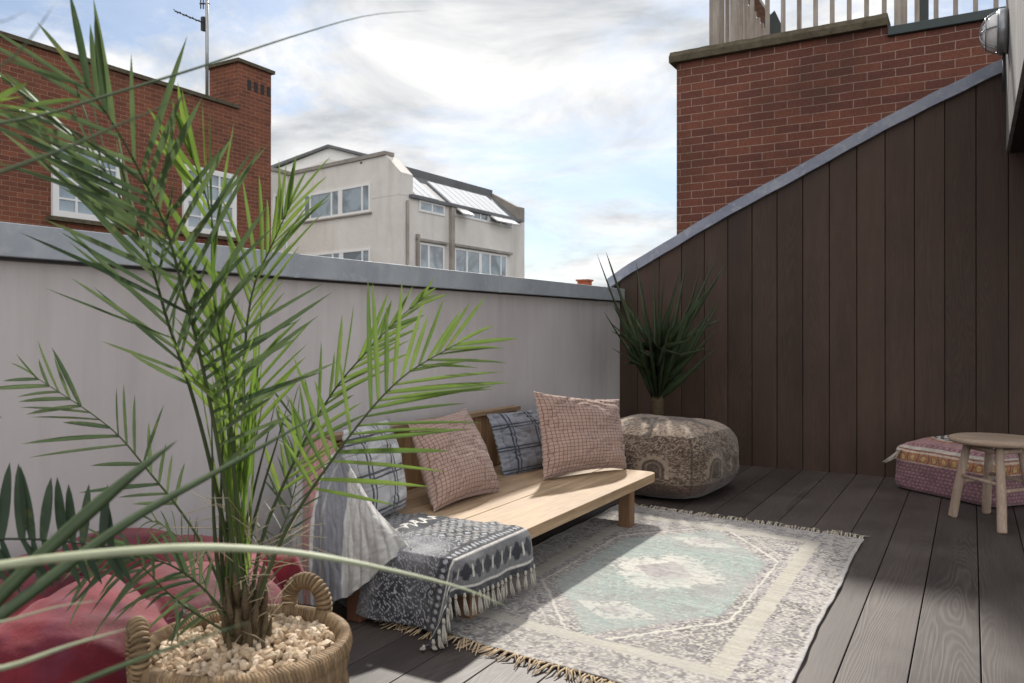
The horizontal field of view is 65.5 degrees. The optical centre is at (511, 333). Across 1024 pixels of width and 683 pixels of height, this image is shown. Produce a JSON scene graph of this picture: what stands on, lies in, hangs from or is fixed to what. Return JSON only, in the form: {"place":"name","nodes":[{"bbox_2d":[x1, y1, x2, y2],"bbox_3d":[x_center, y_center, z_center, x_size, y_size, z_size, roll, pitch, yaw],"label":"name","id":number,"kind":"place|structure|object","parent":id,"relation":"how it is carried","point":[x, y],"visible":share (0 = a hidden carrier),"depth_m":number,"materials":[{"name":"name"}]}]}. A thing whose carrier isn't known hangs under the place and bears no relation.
{"place":"outdoors","nodes":[
{"label":"outdoors","id":0,"kind":"place"},
{"bbox_2d":[0,30,274,249],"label":"brick house","id":1,"kind":"structure","parent":0,"point":[238,97],"depth_m":13.94,"materials":[{"name":"brick"}]},
{"bbox_2d":[46,145,127,228],"bbox_3d":[-6.889,-2.410,12.959,0.110,1.260,1.328,0,0,30],"label":"window","id":2,"kind":"structure","parent":1,"relation":"in","point":[65,207],"depth_m":12.73,"materials":[{"name":"white paint"}]},
{"bbox_2d":[173,0,209,94],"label":"tv aerial","id":3,"kind":"object","parent":1,"relation":"attached to","point":[204,21],"visible":0.94,"depth_m":15.28,"materials":[{"name":"grey metal"}]},
{"bbox_2d":[179,164,241,241],"bbox_3d":[-5.683,-2.460,15.047,0.110,1.303,1.369,0,0,30],"label":"window","id":4,"kind":"structure","parent":1,"relation":"in","point":[196,216],"depth_m":15.13,"materials":[{"name":"white paint"}]},
{"bbox_2d":[271,167,288,251],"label":"wing","id":5,"kind":"structure","parent":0,"point":[274,180],"depth_m":36.38,"materials":[{"name":"white paint"}]},
{"bbox_2d":[273,194,284,222],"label":"window","id":6,"kind":"structure","parent":5,"relation":"in","point":[274,195],"depth_m":36.36,"materials":[{"name":"white paint"}]},
{"bbox_2d":[286,151,523,277],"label":"office building","id":7,"kind":"structure","parent":0,"point":[384,207],"depth_m":34.57,"materials":[{"name":"stone"}]},
{"bbox_2d":[271,144,366,171],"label":"attic gable","id":8,"kind":"structure","parent":7,"relation":"on","point":[319,156],"depth_m":40.00,"materials":[{"name":"white paint"}]},
{"bbox_2d":[303,182,371,223],"bbox_3d":[-7.692,-5.663,34.601,4.783,1.299,0.110,0,0,40],"label":"window","id":9,"kind":"structure","parent":7,"relation":"in","point":[355,200],"depth_m":34.33,"materials":[{"name":"glass"}]},
{"bbox_2d":[305,247,370,261],"bbox_3d":[-7.615,-2.990,34.576,4.474,1.229,0.050,0,0,40],"label":"window","id":10,"kind":"structure","parent":7,"relation":"in","point":[363,254],"depth_m":33.95,"materials":[{"name":"grey glass"}]},
{"bbox_2d":[418,200,444,215],"bbox_3d":[-3.384,-5.321,33.667,0.050,0.477,1.744,0,0,32],"label":"window","id":11,"kind":"structure","parent":7,"relation":"in","point":[423,206],"depth_m":33.59,"materials":[{"name":"glass"}]},
{"bbox_2d":[420,242,443,268],"bbox_3d":[-3.393,-3.149,33.652,0.050,1.310,1.709,0,0,32],"label":"window","id":12,"kind":"structure","parent":7,"relation":"in","point":[431,255],"depth_m":33.64,"materials":[{"name":"grey glass"}]},
{"bbox_2d":[455,208,488,222],"bbox_3d":[-1.818,-5.437,36.155,0.050,0.453,2.681,0,0,32],"label":"window","id":13,"kind":"structure","parent":7,"relation":"in","point":[479,217],"depth_m":36.40,"materials":[{"name":"grey glass"}]},
{"bbox_2d":[455,248,506,275],"bbox_3d":[-1.401,-3.104,36.817,0.050,1.405,4.246,0,0,32],"label":"window","id":14,"kind":"structure","parent":7,"relation":"in","point":[466,260],"depth_m":36.70,"materials":[{"name":"grey glass"}]},
{"bbox_2d":[489,216,512,227],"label":"window","id":15,"kind":"structure","parent":7,"relation":"in","point":[491,220],"depth_m":38.03,"materials":[{"name":"white paint"}]},
{"bbox_2d":[0,0,1005,286],"label":"sky","id":16,"kind":"structure","parent":0,"point":[564,110],"materials":[{"name":"white"}]},
{"bbox_2d":[576,279,593,284],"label":"distant house","id":17,"kind":"structure","parent":0,"point":[585,281],"depth_m":45.75,"materials":[{"name":"orange brick"}]},
{"bbox_2d":[669,6,1005,234],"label":"brick building","id":18,"kind":"structure","parent":0,"point":[754,113],"depth_m":7.29,"materials":[{"name":"brick"}]},
{"bbox_2d":[763,0,928,33],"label":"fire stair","id":19,"kind":"object","parent":18,"relation":"on","point":[775,24],"visible":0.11,"depth_m":8.51,"materials":[{"name":"grey metal"}]},
{"bbox_2d":[709,0,998,44],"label":"balustrade","id":20,"kind":"object","parent":18,"relation":"on","point":[731,20],"visible":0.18,"depth_m":7.83,"materials":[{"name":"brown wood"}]},
{"bbox_2d":[908,499,981,682],"bbox_3d":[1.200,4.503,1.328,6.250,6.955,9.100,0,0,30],"label":"terrace floor","id":21,"kind":"structure","parent":0,"point":[978,601],"depth_m":2.98,"materials":[{"name":"paint"}]},
{"bbox_2d":[0,222,624,557],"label":"parapet wall","id":22,"kind":"structure","parent":21,"relation":"on","point":[567,343],"depth_m":2.98,"materials":[{"name":"grey paint"}]},
{"bbox_2d":[297,465,1023,682],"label":"deck","id":23,"kind":"structure","parent":21,"relation":"on","point":[868,628],"depth_m":2.96,"materials":[{"name":"wood"}]},
{"bbox_2d":[0,83,131,595],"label":"shaded palm","id":24,"kind":"object","parent":23,"relation":"on","point":[24,515],"visible":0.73,"depth_m":1.24,"materials":[{"name":"plant"}]},
{"bbox_2d":[0,528,303,682],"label":"velvet floor cushion","id":25,"kind":"object","parent":23,"relation":"on","point":[32,635],"visible":0.35,"depth_m":1.79,"materials":[{"name":"red fabric"}]},
{"bbox_2d":[125,571,352,682],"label":"basket","id":26,"kind":"object","parent":23,"relation":"on","point":[329,664],"visible":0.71,"depth_m":1.54,"materials":[{"name":"beige wicker"}]},
{"bbox_2d":[150,613,334,676],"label":"pebbles","id":27,"kind":"object","parent":26,"relation":"in","point":[289,641],"visible":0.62,"depth_m":1.57,"materials":[{"name":"beige gravel"}]},
{"bbox_2d":[0,0,519,662],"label":"potted palm","id":28,"kind":"object","parent":27,"relation":"in","point":[240,598],"visible":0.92,"depth_m":1.56,"materials":[{"name":"green plant"}]},
{"bbox_2d":[0,5,508,682],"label":"strap leaf plant","id":29,"kind":"object","parent":23,"relation":"on","point":[28,567],"visible":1,"depth_m":0.78,"materials":[{"name":"green plant"}]},
{"bbox_2d":[311,405,654,622],"bbox_3d":[-0.106,0.699,3.605,0.891,0.562,1.982,0,0,30],"label":"bench","id":30,"kind":"object","parent":23,"relation":"on","point":[534,503],"visible":0.23,"depth_m":3.67,"materials":[{"name":"brown wood"}]},
{"bbox_2d":[288,436,411,605],"bbox_3d":[-0.594,0.671,2.763,0.623,0.597,0.233,0,0,30],"label":"striped throw","id":31,"kind":"object","parent":30,"relation":"on","point":[359,530],"visible":0.66,"depth_m":2.71,"materials":[{"name":"grey fabric"}]},
{"bbox_2d":[281,512,535,651],"bbox_3d":[-0.398,0.836,2.877,0.794,0.289,0.636,0,0,30],"label":"patterned throw","id":32,"kind":"object","parent":30,"relation":"on","point":[477,556],"visible":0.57,"depth_m":2.65,"materials":[{"name":"grey fabric"}]},
{"bbox_2d":[342,419,406,516],"bbox_3d":[-0.536,0.552,3.155,0.199,0.386,0.367,0,0,30],"label":"pillow","id":33,"kind":"object","parent":32,"relation":"on","point":[396,496],"visible":0.59,"depth_m":3.08,"materials":[{"name":"grey fabric"}]},
{"bbox_2d":[408,408,499,511],"bbox_3d":[-0.273,0.551,3.572,0.283,0.381,0.581,0,0,30],"label":"pillow","id":34,"kind":"object","parent":30,"relation":"on","point":[464,462],"visible":0.93,"depth_m":3.48,"materials":[{"name":"pink fabric"}]},
{"bbox_2d":[487,409,542,475],"bbox_3d":[0.101,0.592,4.356,0.156,0.359,0.610,0,0,38],"label":"pillow","id":35,"kind":"object","parent":30,"relation":"on","point":[517,436],"visible":0.68,"depth_m":4.21,"materials":[{"name":"blue fabric"}]},
{"bbox_2d":[534,391,625,479],"bbox_3d":[0.396,0.512,4.233,0.692,0.439,0.213,0,0,-39],"label":"pillow","id":36,"kind":"object","parent":30,"relation":"on","point":[578,434],"visible":1,"depth_m":4.12,"materials":[{"name":"pink fabric"}]},
{"bbox_2d":[375,504,869,682],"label":"rug","id":37,"kind":"object","parent":23,"relation":"on","point":[656,595],"visible":0.9,"depth_m":2.88,"materials":[{"name":"fabric"}]},
{"bbox_2d":[597,253,725,415],"bbox_3d":[1.067,0.196,5.571,0.917,1.567,0.719,0,0,-36],"label":"spiky succulent","id":38,"kind":"object","parent":23,"relation":"on","point":[662,364],"visible":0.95,"depth_m":5.59,"materials":[{"name":"green plant"}]},
{"bbox_2d":[618,414,738,498],"bbox_3d":[0.933,0.749,5.030,0.902,0.463,0.886,0,0,30],"label":"floor pouf","id":39,"kind":"object","parent":23,"relation":"on","point":[683,458],"visible":0.76,"depth_m":4.63,"materials":[{"name":"beige fabric"}]},
{"bbox_2d":[883,435,1023,506],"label":"patterned pouf","id":40,"kind":"object","parent":23,"relation":"on","point":[927,465],"visible":0.62,"depth_m":4.74,"materials":[{"name":"fabric"}]},
{"bbox_2d":[948,432,1023,533],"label":"stool","id":41,"kind":"object","parent":23,"relation":"on","point":[1000,443],"visible":1,"depth_m":4.08,"materials":[{"name":"brown wood"}]},
{"bbox_2d":[607,59,1023,476],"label":"timber wall","id":42,"kind":"structure","parent":21,"relation":"on","point":[867,291],"depth_m":5.53,"materials":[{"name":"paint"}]},
{"bbox_2d":[1006,0,1023,152],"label":"overhang","id":43,"kind":"object","parent":42,"relation":"attached to","point":[1015,99],"visible":0.95,"depth_m":4.27,"materials":[{"name":"paint"}]},
{"bbox_2d":[979,8,1008,91],"bbox_3d":[2.898,-1.698,4.793,0.150,0.495,0.270,0,0,30],"label":"bulkhead lamp","id":44,"kind":"object","parent":43,"relation":"attached to","point":[994,29],"visible":1,"depth_m":4.72,"materials":[{"name":"grey metal"}]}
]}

